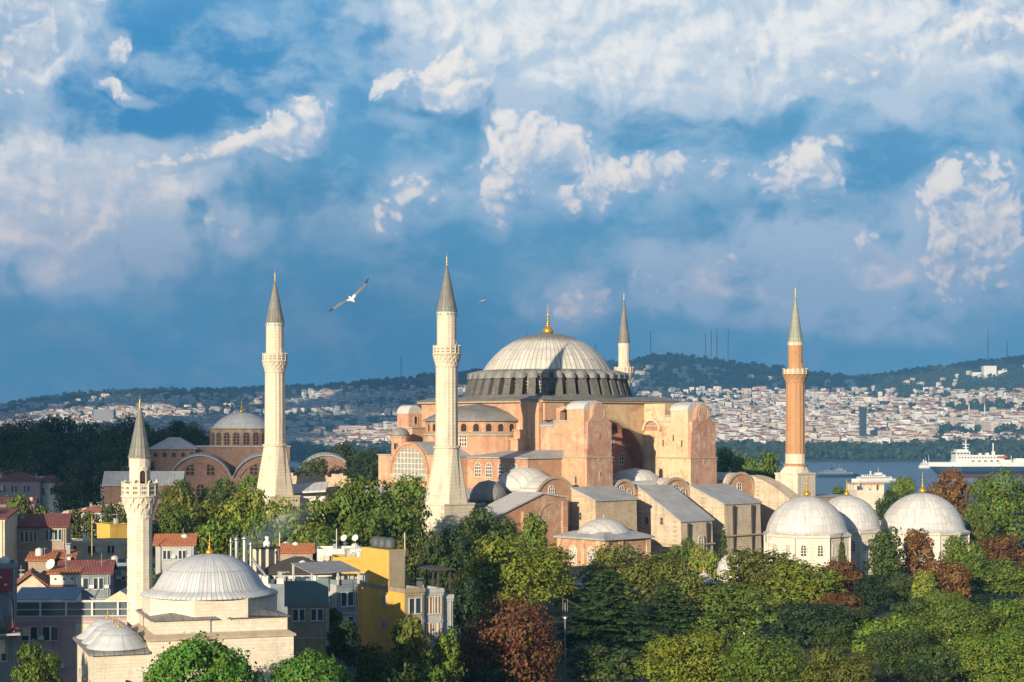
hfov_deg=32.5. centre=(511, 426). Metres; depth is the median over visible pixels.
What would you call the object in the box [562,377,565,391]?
window
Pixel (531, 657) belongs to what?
leafy tree
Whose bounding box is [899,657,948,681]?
leafy tree
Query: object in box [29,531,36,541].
window
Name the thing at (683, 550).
leafy tree
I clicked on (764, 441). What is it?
apartment block
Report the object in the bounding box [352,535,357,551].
satellite dish
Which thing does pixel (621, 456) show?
window
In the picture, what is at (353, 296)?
gull
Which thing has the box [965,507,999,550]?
leafy tree
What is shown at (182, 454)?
window
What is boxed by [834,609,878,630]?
leafy tree
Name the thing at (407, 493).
leafy tree
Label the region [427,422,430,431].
window
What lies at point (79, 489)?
leafy tree
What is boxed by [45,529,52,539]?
window
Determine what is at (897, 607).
leafy tree
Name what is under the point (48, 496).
white villa
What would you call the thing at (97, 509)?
cottage
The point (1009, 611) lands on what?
leafy tree
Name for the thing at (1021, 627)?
leafy tree
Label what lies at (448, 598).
terrace end house
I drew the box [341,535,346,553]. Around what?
satellite dish
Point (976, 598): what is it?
leafy tree
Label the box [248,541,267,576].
steel flue
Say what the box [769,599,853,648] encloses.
leafy tree
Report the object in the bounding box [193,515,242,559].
leafy tree
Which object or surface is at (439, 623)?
window
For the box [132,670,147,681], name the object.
street lamp
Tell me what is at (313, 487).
shed roof
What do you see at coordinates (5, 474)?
old mansion
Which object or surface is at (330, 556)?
window
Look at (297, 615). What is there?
window
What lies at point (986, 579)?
leafy tree
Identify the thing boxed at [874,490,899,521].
leafy tree
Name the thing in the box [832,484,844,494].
leafy tree
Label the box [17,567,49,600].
gabled shed
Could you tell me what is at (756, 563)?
leafy tree
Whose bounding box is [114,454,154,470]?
leafy tree
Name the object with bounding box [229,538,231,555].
steel flue
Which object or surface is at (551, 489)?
window
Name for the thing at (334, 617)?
leafy tree
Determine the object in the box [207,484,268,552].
leafy tree
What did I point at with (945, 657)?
leafy tree
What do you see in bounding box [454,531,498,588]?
leafy tree
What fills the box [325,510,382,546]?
leafy tree
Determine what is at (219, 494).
leafy tree
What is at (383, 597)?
window
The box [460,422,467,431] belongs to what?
window
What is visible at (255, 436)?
window
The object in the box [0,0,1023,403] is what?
sky
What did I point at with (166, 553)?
window
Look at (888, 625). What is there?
leafy tree
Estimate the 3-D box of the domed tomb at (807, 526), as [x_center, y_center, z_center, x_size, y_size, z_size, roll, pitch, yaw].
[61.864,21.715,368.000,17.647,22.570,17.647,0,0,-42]
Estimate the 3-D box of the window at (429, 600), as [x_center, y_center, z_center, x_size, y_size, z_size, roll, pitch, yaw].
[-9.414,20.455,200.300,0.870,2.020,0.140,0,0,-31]
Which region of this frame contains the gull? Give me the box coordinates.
[327,278,368,312]
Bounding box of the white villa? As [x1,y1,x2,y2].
[38,474,62,512]
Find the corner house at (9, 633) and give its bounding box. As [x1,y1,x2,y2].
[0,556,19,681]
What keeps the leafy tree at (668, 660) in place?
on the ground
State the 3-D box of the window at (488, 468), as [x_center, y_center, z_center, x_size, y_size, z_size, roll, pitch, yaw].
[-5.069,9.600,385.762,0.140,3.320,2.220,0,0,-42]
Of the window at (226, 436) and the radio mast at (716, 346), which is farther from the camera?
the radio mast at (716, 346)
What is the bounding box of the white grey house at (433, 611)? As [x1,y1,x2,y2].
[405,578,443,666]
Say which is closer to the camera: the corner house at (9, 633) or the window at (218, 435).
the corner house at (9, 633)
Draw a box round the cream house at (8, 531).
[0,507,20,559]
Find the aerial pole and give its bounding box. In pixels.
[316,535,316,576]
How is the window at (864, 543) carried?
in the domed tomb at (860, 517)
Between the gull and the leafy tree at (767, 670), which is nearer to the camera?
the gull
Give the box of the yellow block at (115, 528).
[96,514,126,537]
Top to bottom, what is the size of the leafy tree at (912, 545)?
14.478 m
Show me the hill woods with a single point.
(906, 391)
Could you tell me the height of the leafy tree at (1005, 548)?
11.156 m
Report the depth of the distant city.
5082.51 m
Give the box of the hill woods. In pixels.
[0,352,1023,442]
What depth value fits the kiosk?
324.73 m
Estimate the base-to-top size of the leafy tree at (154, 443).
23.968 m
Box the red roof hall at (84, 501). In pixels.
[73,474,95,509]
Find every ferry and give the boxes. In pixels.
[815,464,857,476]
[851,471,896,481]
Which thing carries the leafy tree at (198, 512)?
on the ground
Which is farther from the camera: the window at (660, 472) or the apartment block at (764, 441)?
the apartment block at (764, 441)
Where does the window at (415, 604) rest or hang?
in the yellow apartment
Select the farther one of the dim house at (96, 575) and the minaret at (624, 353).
the minaret at (624, 353)
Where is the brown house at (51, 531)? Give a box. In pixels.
[17,512,73,577]
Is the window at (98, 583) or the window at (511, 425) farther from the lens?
the window at (511, 425)
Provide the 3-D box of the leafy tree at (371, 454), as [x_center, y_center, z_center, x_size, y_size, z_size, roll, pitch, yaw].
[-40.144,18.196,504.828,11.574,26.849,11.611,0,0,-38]
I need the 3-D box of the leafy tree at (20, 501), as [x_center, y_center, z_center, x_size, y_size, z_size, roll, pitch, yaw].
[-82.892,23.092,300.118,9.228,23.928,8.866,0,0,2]
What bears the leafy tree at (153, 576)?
on the ground
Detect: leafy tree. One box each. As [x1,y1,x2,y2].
[0,414,44,452]
[0,427,15,454]
[3,454,47,477]
[4,492,51,513]
[8,639,62,681]
[32,414,80,441]
[50,455,105,512]
[68,507,98,537]
[70,419,117,447]
[88,429,132,464]
[94,460,128,504]
[96,502,126,532]
[102,411,149,443]
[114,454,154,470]
[128,436,162,453]
[145,425,179,446]
[152,502,191,563]
[152,566,154,586]
[154,419,186,439]
[156,479,194,518]
[160,484,219,554]
[179,420,209,445]
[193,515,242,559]
[197,476,238,511]
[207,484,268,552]
[237,473,258,498]
[239,510,296,564]
[261,494,329,545]
[290,465,308,477]
[295,525,341,559]
[297,456,328,476]
[304,480,368,542]
[309,448,334,456]
[323,620,361,668]
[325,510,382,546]
[329,607,343,657]
[331,441,365,477]
[334,474,397,543]
[342,456,377,485]
[352,443,386,480]
[353,639,418,681]
[367,453,390,483]
[370,504,429,582]
[378,473,432,545]
[388,610,433,679]
[411,529,466,592]
[412,663,447,681]
[428,627,467,681]
[434,514,485,612]
[445,577,484,642]
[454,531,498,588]
[455,589,566,681]
[456,641,491,670]
[458,530,584,620]
[458,663,515,681]
[462,503,517,567]
[518,510,549,606]
[551,588,601,613]
[557,624,597,651]
[564,641,649,681]
[573,540,687,607]
[618,597,641,616]
[619,623,676,656]
[634,625,740,681]
[646,557,708,608]
[650,627,688,650]
[668,536,694,583]
[674,601,738,639]
[688,543,719,583]
[690,580,782,641]
[716,445,740,472]
[716,546,795,599]
[716,626,808,681]
[732,449,781,478]
[750,568,808,609]
[760,556,848,608]
[763,619,816,645]
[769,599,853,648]
[797,667,834,681]
[798,639,880,681]
[809,620,857,651]
[811,604,848,617]
[812,591,864,610]
[822,556,865,596]
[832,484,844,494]
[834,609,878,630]
[841,605,876,626]
[847,612,925,665]
[852,578,893,613]
[857,574,889,587]
[859,621,936,681]
[864,524,908,580]
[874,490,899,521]
[884,572,915,603]
[886,475,917,499]
[886,597,930,621]
[897,643,965,681]
[898,525,936,583]
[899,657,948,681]
[905,592,1001,669]
[909,569,941,609]
[920,556,972,599]
[925,468,973,525]
[925,589,971,616]
[938,534,987,578]
[952,625,1023,681]
[960,463,1023,542]
[960,554,1018,599]
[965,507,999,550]
[966,526,988,547]
[969,592,1007,616]
[972,534,1023,570]
[982,593,1023,654]
[991,565,1023,602]
[1003,532,1023,549]
[1014,623,1023,661]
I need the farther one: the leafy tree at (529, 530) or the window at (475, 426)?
the window at (475, 426)
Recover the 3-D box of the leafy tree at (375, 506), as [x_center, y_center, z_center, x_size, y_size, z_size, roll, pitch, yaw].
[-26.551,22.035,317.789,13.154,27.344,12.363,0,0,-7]
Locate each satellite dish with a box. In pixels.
[46,559,54,568]
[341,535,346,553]
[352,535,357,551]
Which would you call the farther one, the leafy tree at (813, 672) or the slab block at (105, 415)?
the slab block at (105, 415)
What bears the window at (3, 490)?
in the old mansion at (29, 485)
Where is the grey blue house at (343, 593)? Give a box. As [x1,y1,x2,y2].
[291,560,366,680]
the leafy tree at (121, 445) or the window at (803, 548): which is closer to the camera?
the window at (803, 548)
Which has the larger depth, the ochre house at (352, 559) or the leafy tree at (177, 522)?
the leafy tree at (177, 522)
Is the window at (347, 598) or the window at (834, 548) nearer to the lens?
the window at (347, 598)
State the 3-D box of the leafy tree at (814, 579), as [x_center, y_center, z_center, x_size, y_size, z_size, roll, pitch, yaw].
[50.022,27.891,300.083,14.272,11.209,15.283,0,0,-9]
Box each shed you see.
[0,495,38,512]
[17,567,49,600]
[276,541,314,560]
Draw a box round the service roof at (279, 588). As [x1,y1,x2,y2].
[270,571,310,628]
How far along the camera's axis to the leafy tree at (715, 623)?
255.46 m
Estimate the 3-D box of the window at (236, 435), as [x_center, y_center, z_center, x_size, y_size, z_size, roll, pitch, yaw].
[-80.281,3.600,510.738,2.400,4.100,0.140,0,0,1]
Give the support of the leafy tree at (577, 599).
on the ground
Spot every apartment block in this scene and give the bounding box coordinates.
[337,434,347,437]
[757,439,768,443]
[809,434,817,439]
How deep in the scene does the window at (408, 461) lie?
393.78 m
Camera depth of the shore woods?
3676.68 m
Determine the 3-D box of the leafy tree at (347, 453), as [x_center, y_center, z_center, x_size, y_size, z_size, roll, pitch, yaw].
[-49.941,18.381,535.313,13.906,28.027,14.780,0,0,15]
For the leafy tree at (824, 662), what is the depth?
202.59 m
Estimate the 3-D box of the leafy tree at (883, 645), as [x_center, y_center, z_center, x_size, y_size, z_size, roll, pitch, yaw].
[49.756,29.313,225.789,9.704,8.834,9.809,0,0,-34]
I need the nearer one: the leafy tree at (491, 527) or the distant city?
the leafy tree at (491, 527)
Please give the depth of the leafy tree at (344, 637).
177.15 m
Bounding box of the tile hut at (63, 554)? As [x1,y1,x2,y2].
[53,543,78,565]
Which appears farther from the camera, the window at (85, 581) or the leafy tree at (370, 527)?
the leafy tree at (370, 527)
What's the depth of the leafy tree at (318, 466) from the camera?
493.70 m
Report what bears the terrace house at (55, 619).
on the ground
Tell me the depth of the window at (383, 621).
201.76 m
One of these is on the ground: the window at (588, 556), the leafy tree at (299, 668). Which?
the leafy tree at (299, 668)
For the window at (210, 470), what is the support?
in the brick church
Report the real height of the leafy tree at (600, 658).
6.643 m
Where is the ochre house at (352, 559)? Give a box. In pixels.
[332,548,361,675]
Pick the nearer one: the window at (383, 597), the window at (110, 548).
the window at (383, 597)
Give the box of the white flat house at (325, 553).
[317,540,360,560]
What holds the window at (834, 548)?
in the domed tomb at (807, 526)
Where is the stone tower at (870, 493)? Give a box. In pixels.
[847,482,884,524]
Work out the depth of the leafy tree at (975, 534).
398.65 m
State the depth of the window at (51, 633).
196.22 m
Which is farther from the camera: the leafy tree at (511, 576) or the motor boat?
the motor boat
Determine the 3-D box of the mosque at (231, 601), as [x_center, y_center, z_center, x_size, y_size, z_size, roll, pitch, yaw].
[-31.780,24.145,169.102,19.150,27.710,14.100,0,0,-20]
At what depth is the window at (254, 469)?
504.64 m
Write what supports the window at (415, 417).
in the basilica
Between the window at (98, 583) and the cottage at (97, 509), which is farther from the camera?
the cottage at (97, 509)
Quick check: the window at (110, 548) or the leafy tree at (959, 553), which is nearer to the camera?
the window at (110, 548)
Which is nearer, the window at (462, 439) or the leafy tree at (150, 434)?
the window at (462, 439)
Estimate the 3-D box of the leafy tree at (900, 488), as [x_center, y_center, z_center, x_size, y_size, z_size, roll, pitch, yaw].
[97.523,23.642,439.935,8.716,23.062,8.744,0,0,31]
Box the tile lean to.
[25,547,58,579]
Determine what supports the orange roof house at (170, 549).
on the ground
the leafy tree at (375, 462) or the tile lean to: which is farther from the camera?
the leafy tree at (375, 462)
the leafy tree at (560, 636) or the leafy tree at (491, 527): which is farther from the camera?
the leafy tree at (491, 527)
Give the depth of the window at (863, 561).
377.03 m
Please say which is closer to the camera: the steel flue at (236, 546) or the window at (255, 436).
the steel flue at (236, 546)
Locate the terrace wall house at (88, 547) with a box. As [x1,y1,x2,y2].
[71,535,126,559]
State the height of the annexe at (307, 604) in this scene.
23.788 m
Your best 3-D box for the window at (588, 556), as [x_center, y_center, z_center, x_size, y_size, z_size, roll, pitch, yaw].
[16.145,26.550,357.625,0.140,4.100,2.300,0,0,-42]
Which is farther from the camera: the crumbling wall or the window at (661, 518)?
the crumbling wall
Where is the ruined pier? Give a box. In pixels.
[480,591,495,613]
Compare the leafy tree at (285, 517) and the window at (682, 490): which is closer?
the leafy tree at (285, 517)
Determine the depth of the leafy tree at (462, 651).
224.95 m
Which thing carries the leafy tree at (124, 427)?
on the ground
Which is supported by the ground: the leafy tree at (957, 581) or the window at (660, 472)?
the leafy tree at (957, 581)
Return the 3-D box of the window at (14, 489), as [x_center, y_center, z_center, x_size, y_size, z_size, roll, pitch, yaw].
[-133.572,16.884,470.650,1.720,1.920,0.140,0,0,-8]
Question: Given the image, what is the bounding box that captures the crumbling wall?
[291,473,351,509]
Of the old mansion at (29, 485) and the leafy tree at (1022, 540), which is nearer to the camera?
the leafy tree at (1022, 540)
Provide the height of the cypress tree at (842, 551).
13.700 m
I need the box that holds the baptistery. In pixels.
[554,515,654,580]
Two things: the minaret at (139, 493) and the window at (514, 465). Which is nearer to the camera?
the minaret at (139, 493)
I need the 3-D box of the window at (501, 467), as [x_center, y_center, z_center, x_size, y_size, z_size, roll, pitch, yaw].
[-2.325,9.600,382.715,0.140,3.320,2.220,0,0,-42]
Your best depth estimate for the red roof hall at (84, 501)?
480.89 m
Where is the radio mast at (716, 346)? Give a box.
[716,329,717,357]
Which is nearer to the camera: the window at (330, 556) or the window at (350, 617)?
the window at (350, 617)
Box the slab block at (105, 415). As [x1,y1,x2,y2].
[93,409,114,422]
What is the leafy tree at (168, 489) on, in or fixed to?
on the ground
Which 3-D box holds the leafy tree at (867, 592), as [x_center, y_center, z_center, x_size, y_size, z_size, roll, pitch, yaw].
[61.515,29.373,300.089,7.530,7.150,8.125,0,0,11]
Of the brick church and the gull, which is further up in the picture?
the gull
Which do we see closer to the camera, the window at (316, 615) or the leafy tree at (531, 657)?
the window at (316, 615)
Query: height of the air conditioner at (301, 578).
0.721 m
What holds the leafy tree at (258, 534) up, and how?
on the ground
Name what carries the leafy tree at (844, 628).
on the ground
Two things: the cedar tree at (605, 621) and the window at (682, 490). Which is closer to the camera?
the cedar tree at (605, 621)
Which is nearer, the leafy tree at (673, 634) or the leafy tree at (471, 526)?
the leafy tree at (673, 634)
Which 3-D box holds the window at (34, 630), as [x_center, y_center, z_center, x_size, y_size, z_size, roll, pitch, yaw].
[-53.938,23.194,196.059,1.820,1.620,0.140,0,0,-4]
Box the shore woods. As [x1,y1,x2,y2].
[80,432,1023,459]
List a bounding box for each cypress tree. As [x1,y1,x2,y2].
[715,527,728,566]
[837,533,845,563]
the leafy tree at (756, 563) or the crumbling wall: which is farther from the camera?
the crumbling wall
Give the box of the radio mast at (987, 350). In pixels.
[987,340,988,361]
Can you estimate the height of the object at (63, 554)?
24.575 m
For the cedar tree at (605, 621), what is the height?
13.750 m
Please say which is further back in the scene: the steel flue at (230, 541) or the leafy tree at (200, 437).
the leafy tree at (200, 437)
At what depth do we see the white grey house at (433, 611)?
200.65 m
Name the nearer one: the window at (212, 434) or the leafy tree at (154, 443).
the window at (212, 434)
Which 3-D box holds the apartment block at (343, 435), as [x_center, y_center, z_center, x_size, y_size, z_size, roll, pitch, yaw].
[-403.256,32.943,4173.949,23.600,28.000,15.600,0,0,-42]
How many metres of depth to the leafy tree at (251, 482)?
467.67 m
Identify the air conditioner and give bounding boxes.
[277,578,283,583]
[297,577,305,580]
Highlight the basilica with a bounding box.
[313,310,851,573]
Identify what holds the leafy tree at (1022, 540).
on the ground
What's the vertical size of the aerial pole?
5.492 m
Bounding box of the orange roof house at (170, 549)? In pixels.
[152,533,198,583]
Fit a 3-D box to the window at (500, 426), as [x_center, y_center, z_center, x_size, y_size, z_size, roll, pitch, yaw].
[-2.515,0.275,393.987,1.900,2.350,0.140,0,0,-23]
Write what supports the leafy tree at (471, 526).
on the ground
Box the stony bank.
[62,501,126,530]
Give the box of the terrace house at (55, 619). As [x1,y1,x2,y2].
[17,587,126,681]
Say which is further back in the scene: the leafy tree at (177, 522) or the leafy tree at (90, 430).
the leafy tree at (90, 430)
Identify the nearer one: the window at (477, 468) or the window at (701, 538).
the window at (701, 538)
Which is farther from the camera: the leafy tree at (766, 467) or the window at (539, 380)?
the leafy tree at (766, 467)
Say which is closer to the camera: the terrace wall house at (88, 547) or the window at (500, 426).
the terrace wall house at (88, 547)
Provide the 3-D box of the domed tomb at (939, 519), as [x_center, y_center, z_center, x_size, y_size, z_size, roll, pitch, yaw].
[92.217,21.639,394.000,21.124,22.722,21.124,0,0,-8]
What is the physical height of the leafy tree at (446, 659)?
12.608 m
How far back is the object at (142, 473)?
172.07 m
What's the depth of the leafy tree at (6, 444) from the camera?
576.56 m
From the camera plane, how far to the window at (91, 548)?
256.17 m
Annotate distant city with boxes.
[0,362,1023,446]
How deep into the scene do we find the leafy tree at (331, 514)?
312.88 m
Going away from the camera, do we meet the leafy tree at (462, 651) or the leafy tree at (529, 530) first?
the leafy tree at (462, 651)
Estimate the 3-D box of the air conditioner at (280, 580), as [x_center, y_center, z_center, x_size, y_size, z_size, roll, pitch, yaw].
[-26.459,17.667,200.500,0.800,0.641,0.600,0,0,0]
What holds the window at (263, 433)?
in the brick church
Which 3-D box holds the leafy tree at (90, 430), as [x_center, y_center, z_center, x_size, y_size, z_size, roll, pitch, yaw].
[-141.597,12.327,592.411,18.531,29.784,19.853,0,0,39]
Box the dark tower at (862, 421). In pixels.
[858,407,866,435]
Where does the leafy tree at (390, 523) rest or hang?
on the ground
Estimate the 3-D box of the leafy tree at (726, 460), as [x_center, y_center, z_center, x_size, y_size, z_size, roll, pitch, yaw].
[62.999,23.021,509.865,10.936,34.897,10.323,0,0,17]
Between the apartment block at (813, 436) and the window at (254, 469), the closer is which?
the window at (254, 469)
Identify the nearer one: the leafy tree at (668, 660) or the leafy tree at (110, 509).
the leafy tree at (668, 660)
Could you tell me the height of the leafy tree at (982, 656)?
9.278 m
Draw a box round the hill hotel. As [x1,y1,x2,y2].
[971,366,1005,377]
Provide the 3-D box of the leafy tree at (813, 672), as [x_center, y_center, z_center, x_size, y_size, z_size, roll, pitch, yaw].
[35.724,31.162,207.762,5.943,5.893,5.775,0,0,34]
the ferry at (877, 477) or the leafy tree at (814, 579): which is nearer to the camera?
the leafy tree at (814, 579)
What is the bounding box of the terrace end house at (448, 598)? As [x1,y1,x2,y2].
[410,565,455,675]
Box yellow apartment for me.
[361,536,427,673]
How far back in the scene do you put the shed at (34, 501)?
421.80 m
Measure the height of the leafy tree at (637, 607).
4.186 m
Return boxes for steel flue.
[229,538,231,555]
[234,536,239,558]
[241,535,248,563]
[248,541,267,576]
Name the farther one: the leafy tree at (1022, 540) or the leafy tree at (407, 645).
the leafy tree at (1022, 540)
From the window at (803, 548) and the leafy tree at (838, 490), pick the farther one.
the leafy tree at (838, 490)
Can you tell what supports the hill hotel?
on the ground
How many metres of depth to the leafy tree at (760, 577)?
305.00 m
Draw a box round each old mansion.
[0,469,38,477]
[0,472,42,512]
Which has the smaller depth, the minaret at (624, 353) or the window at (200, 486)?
the minaret at (624, 353)
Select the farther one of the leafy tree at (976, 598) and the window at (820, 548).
the window at (820, 548)
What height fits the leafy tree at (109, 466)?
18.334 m
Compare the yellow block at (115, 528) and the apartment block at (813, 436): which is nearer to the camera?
the yellow block at (115, 528)
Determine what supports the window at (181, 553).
in the orange roof house at (170, 549)
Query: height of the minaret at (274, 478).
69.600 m
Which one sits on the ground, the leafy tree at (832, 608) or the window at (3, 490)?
the leafy tree at (832, 608)
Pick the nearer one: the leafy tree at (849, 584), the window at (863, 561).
the leafy tree at (849, 584)
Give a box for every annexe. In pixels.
[102,471,185,522]
[284,580,329,675]
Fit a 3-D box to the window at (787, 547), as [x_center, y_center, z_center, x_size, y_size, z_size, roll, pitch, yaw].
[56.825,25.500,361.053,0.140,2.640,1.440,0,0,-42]
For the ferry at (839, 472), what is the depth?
2485.08 m
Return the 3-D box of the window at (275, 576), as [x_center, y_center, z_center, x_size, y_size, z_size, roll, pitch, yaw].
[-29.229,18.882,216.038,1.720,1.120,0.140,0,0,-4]
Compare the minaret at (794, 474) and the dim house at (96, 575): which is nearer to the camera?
the dim house at (96, 575)
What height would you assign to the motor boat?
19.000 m
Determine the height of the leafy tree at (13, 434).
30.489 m
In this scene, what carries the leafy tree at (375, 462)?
on the ground
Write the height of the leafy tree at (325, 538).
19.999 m
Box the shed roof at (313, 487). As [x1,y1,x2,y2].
[248,481,327,523]
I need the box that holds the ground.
[3,356,1023,681]
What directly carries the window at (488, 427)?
in the basilica
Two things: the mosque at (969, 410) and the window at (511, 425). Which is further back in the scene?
the mosque at (969, 410)
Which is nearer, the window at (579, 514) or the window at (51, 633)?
the window at (51, 633)
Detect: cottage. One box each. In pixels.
[81,502,104,535]
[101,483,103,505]
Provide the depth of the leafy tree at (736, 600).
260.27 m
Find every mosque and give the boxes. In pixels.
[73,533,295,681]
[968,404,984,415]
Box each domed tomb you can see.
[763,480,851,573]
[827,482,880,574]
[880,472,970,570]
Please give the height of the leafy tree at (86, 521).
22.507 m
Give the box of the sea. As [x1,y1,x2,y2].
[290,461,1023,548]
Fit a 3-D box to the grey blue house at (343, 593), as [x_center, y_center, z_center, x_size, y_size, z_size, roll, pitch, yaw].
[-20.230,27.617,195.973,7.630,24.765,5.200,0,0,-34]
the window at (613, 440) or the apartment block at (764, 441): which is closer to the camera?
the window at (613, 440)
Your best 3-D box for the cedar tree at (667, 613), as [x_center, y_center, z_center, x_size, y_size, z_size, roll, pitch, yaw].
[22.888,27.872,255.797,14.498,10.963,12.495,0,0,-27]
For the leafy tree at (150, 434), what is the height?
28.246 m
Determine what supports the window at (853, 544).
in the domed tomb at (860, 517)
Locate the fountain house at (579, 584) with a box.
[539,565,600,594]
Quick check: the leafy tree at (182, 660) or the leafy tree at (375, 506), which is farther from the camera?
the leafy tree at (375, 506)
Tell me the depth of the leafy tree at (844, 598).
289.71 m
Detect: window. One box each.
[0,486,5,492]
[0,639,6,661]
[11,486,17,492]
[20,531,27,541]
[21,626,37,640]
[23,486,29,492]
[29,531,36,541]
[42,626,58,640]
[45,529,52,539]
[54,529,61,539]
[81,578,88,589]
[88,545,95,553]
[93,578,103,589]
[107,545,114,553]
[121,570,126,579]
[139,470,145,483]
[163,550,170,559]
[178,550,185,558]
[180,452,185,457]
[185,464,194,475]
[195,483,204,496]
[206,464,215,475]
[211,432,214,444]
[216,432,221,444]
[223,432,230,444]
[232,432,239,444]
[242,432,250,444]
[249,464,258,475]
[252,432,259,444]
[261,432,264,444]
[268,575,277,583]
[292,609,304,620]
[311,608,322,620]
[323,555,331,560]
[329,595,332,608]
[341,591,353,606]
[344,616,353,627]
[381,594,386,605]
[381,619,386,629]
[393,447,425,480]
[409,598,421,613]
[414,416,417,424]
[426,596,432,614]
[426,623,432,640]
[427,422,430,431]
[434,596,441,613]
[434,622,441,639]
[459,436,466,446]
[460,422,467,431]
[472,422,479,431]
[474,462,480,476]
[484,422,492,431]
[485,462,492,477]
[497,422,504,431]
[498,463,504,477]
[508,422,514,431]
[511,463,517,468]
[537,377,541,391]
[548,485,554,493]
[549,377,553,391]
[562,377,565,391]
[569,545,576,564]
[578,512,581,519]
[587,547,594,564]
[612,436,614,447]
[619,453,623,464]
[658,468,662,477]
[660,517,663,524]
[680,487,685,495]
[698,535,703,547]
[737,482,741,490]
[772,543,777,555]
[785,544,790,556]
[800,544,806,556]
[817,544,823,556]
[832,544,836,556]
[851,540,855,551]
[862,540,867,551]
[862,560,867,571]
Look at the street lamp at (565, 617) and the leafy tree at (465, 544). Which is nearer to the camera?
the street lamp at (565, 617)
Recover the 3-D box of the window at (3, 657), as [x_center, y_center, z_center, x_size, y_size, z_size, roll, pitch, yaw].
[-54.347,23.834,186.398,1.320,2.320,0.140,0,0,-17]
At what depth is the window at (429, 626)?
200.31 m
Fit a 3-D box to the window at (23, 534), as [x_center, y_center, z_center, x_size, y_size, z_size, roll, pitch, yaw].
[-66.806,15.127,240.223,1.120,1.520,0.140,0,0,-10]
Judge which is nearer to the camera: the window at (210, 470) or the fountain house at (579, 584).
the fountain house at (579, 584)
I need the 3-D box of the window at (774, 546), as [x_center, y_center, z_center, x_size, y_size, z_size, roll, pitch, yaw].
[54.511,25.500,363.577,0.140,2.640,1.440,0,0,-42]
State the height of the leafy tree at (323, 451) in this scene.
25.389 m
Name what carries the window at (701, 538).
in the basilica
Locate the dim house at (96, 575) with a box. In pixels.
[57,553,117,599]
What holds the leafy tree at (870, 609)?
on the ground
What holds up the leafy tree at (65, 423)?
on the ground
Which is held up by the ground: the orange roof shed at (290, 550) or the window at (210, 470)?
the orange roof shed at (290, 550)
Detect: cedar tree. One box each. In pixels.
[540,569,665,654]
[629,579,712,638]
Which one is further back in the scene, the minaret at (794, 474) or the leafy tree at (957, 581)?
the minaret at (794, 474)
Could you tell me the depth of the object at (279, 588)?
200.13 m
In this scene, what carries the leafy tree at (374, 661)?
on the ground
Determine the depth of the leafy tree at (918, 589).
299.01 m
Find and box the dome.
[716,553,751,588]
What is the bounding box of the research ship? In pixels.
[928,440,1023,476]
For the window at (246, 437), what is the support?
in the brick church
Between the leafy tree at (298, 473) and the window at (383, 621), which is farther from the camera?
the leafy tree at (298, 473)
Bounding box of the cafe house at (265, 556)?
[253,536,331,587]
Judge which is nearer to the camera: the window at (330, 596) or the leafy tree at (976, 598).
the window at (330, 596)
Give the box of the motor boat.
[919,458,929,467]
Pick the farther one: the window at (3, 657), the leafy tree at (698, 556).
the leafy tree at (698, 556)
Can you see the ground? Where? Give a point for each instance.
(561, 670)
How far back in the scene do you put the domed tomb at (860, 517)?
377.78 m
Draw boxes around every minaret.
[121,400,158,681]
[253,275,300,518]
[419,257,474,582]
[614,296,633,389]
[774,288,815,496]
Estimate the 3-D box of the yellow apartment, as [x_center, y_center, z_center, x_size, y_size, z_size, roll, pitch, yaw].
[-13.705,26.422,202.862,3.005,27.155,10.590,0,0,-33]
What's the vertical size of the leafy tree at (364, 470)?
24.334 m
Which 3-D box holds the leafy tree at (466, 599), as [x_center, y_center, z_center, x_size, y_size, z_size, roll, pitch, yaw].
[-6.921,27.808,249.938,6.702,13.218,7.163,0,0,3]
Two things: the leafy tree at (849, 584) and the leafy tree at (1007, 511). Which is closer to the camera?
the leafy tree at (849, 584)
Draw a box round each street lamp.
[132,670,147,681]
[564,599,567,667]
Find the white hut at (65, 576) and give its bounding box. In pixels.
[46,566,84,599]
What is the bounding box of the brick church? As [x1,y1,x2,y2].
[150,404,349,510]
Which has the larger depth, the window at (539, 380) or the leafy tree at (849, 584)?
the window at (539, 380)
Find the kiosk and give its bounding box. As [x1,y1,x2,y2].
[696,565,714,600]
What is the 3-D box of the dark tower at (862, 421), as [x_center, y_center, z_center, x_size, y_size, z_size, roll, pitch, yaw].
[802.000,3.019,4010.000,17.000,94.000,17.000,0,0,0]
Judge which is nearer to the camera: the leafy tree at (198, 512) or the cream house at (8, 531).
the cream house at (8, 531)
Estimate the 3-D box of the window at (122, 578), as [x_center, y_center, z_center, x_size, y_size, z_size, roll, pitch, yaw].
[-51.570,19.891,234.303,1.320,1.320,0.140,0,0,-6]
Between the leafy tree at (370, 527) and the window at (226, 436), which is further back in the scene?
the window at (226, 436)
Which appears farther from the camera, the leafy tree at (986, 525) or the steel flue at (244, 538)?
the leafy tree at (986, 525)
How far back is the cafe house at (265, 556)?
218.93 m
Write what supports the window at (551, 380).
in the basilica

